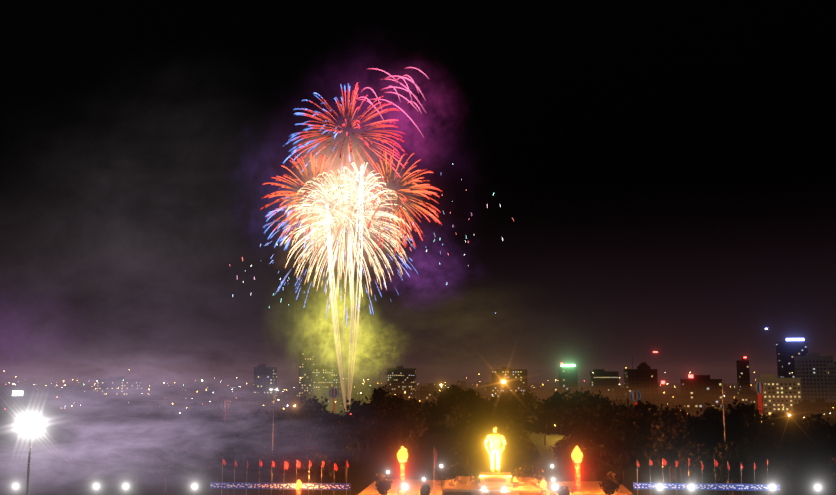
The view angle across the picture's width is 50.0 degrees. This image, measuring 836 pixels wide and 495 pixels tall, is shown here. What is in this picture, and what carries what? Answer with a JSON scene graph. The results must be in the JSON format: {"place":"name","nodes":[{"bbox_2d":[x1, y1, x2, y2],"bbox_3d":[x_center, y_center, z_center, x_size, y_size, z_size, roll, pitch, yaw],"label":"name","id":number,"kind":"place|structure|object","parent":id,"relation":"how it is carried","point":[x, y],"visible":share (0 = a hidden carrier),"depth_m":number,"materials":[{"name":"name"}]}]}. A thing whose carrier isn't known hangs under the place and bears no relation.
{"place":"outdoors","nodes":[
{"label":"outdoors","id":0,"kind":"place"},
{"bbox_2d":[229,67,513,411],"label":"fireworks","id":1,"kind":"object","parent":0,"point":[327,214],"depth_m":459.76,"materials":[{"name":"multicoloured"}]},
{"bbox_2d":[0,429,835,494],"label":"hill terrain","id":2,"kind":"structure","parent":0,"point":[76,477],"depth_m":265.00,"materials":[{"name":"black plant"}]},
{"bbox_2d":[210,481,349,494],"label":"banner","id":3,"kind":"object","parent":2,"relation":"on","point":[332,486],"depth_m":211.81,"materials":[{"name":"fabric"}]},
{"bbox_2d":[221,459,348,494],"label":"flags","id":4,"kind":"object","parent":2,"relation":"on","point":[286,464],"depth_m":216.28,"materials":[{"name":"fabric"}]},
{"bbox_2d":[0,431,835,494],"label":"tree row","id":5,"kind":"object","parent":2,"relation":"on","point":[787,469],"visible":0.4,"depth_m":246.30,"materials":[{"name":"green plant"}]},
{"bbox_2d":[137,384,835,484],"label":"hill trees","id":6,"kind":"object","parent":2,"relation":"on","point":[512,417],"visible":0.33,"depth_m":282.89,"materials":[{"name":"green plant"}]},
{"bbox_2d":[637,458,768,494],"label":"flags","id":7,"kind":"object","parent":2,"relation":"on","point":[664,462],"visible":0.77,"depth_m":207.15,"materials":[{"name":"fabric"}]},
{"bbox_2d":[633,481,780,494],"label":"banner","id":8,"kind":"object","parent":2,"relation":"on","point":[724,486],"visible":1,"depth_m":202.48,"materials":[{"name":"fabric"}]},
{"bbox_2d":[0,383,835,449],"bbox_3d":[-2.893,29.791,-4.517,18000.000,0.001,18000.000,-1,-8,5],"label":"city lights","id":9,"kind":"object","parent":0,"point":[153,410],"depth_m":2148.18},
{"bbox_2d":[220,399,230,421],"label":"balloon","id":10,"kind":"object","parent":9,"relation":"on","point":[225,404],"depth_m":331.80,"materials":[{"name":"fabric"}]},
{"bbox_2d":[270,389,277,481],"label":"tall mast","id":11,"kind":"object","parent":9,"relation":"on","point":[273,429],"depth_m":261.90,"materials":[{"name":"metal"}]},
{"bbox_2d":[295,480,301,494],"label":"torch","id":12,"kind":"object","parent":9,"relation":"on","point":[298,486],"depth_m":208.87,"materials":[{"name":"stone"}]},
{"bbox_2d":[329,388,337,411],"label":"balloon","id":13,"kind":"object","parent":9,"relation":"on","point":[333,393],"depth_m":418.54,"materials":[{"name":"fabric"}]},
{"bbox_2d":[0,401,809,476],"bbox_3d":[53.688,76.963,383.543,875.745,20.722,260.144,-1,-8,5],"label":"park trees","id":14,"kind":"object","parent":9,"relation":"on","point":[56,441],"depth_m":341.74,"materials":[{"name":"green plant"}]},
{"bbox_2d":[13,465,819,494],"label":"spotlights","id":15,"kind":"object","parent":9,"relation":"on","point":[554,487],"visible":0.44,"depth_m":203.57,"materials":[{"name":"metal"}]},
{"bbox_2d":[0,380,835,416],"bbox_3d":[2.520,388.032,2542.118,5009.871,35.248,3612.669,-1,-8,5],"label":"city blocks","id":16,"kind":"structure","parent":9,"relation":"on","point":[76,397],"depth_m":1023.44,"materials":[{"name":"concrete"}]},
{"bbox_2d":[96,341,835,416],"bbox_3d":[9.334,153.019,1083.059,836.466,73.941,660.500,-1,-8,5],"label":"city buildings","id":17,"kind":"structure","parent":9,"relation":"on","point":[812,376],"depth_m":959.93,"materials":[{"name":"concrete"}]},
{"bbox_2d":[358,472,632,494],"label":"stage","id":18,"kind":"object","parent":9,"relation":"on","point":[493,484],"depth_m":222.11,"materials":[{"name":"stone"}]},
{"bbox_2d":[397,446,407,493],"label":"torch","id":19,"kind":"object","parent":18,"relation":"on","point":[402,455],"depth_m":224.68,"materials":[{"name":"stone"}]},
{"bbox_2d":[433,446,437,467],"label":"flag","id":20,"kind":"object","parent":18,"relation":"on","point":[435,455],"depth_m":216.19,"materials":[{"name":"fabric"}]},
{"bbox_2d":[484,426,505,473],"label":"statue","id":21,"kind":"object","parent":18,"relation":"on","point":[494,449],"depth_m":223.24,"materials":[{"name":"stone"}]},
{"bbox_2d":[372,463,623,494],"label":"shrubs","id":22,"kind":"object","parent":18,"relation":"on","point":[611,483],"visible":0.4,"depth_m":220.56,"materials":[{"name":"green plant"}]},
{"bbox_2d":[513,477,516,487],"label":"torch","id":23,"kind":"object","parent":18,"relation":"on","point":[514,481],"visible":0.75,"depth_m":214.13,"materials":[{"name":"stone"}]},
{"bbox_2d":[571,446,582,494],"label":"torch","id":24,"kind":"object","parent":18,"relation":"on","point":[576,455],"depth_m":220.55,"materials":[{"name":"stone"}]},
{"bbox_2d":[540,480,546,494],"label":"torch","id":25,"kind":"object","parent":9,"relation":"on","point":[543,484],"visible":1,"depth_m":203.53,"materials":[{"name":"stone"}]},
{"bbox_2d":[629,390,640,445],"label":"balloon","id":26,"kind":"object","parent":9,"relation":"on","point":[635,395],"visible":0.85,"depth_m":346.93,"materials":[{"name":"fabric"}]},
{"bbox_2d":[722,381,727,482],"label":"tall mast","id":27,"kind":"object","parent":9,"relation":"on","point":[723,417],"visible":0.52,"depth_m":250.25,"materials":[{"name":"metal"}]},
{"bbox_2d":[754,381,765,412],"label":"balloon","id":28,"kind":"object","parent":9,"relation":"on","point":[760,387],"visible":1,"depth_m":362.47,"materials":[{"name":"fabric"}]},
{"bbox_3d":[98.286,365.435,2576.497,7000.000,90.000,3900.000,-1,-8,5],"label":"haze layer","id":29,"kind":"object","parent":9,"relation":"on","visible":0},
{"bbox_2d":[5,372,803,417],"bbox_3d":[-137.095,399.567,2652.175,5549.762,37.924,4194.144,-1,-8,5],"label":"city lights","id":30,"kind":"object","parent":29,"relation":"on","point":[343,378],"depth_m":1338.97},
{"bbox_2d":[12,328,803,416],"bbox_3d":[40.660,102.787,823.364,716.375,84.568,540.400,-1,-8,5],"label":"illuminated signs","id":31,"kind":"object","parent":29,"relation":"on","point":[17,393],"depth_m":959.31,"materials":[{"name":"white"}]},
{"bbox_2d":[0,0,835,422],"label":"sky","id":32,"kind":"structure","parent":0,"point":[664,171],"materials":[{"name":"black"}]},
{"label":"plaza paving","id":33,"kind":"structure","parent":0,"visible":0},
{"bbox_2d":[21,421,40,494],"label":"floodlight mast","id":34,"kind":"object","parent":33,"relation":"on","point":[29,454],"visible":1,"depth_m":163.58,"materials":[{"name":"metal"}]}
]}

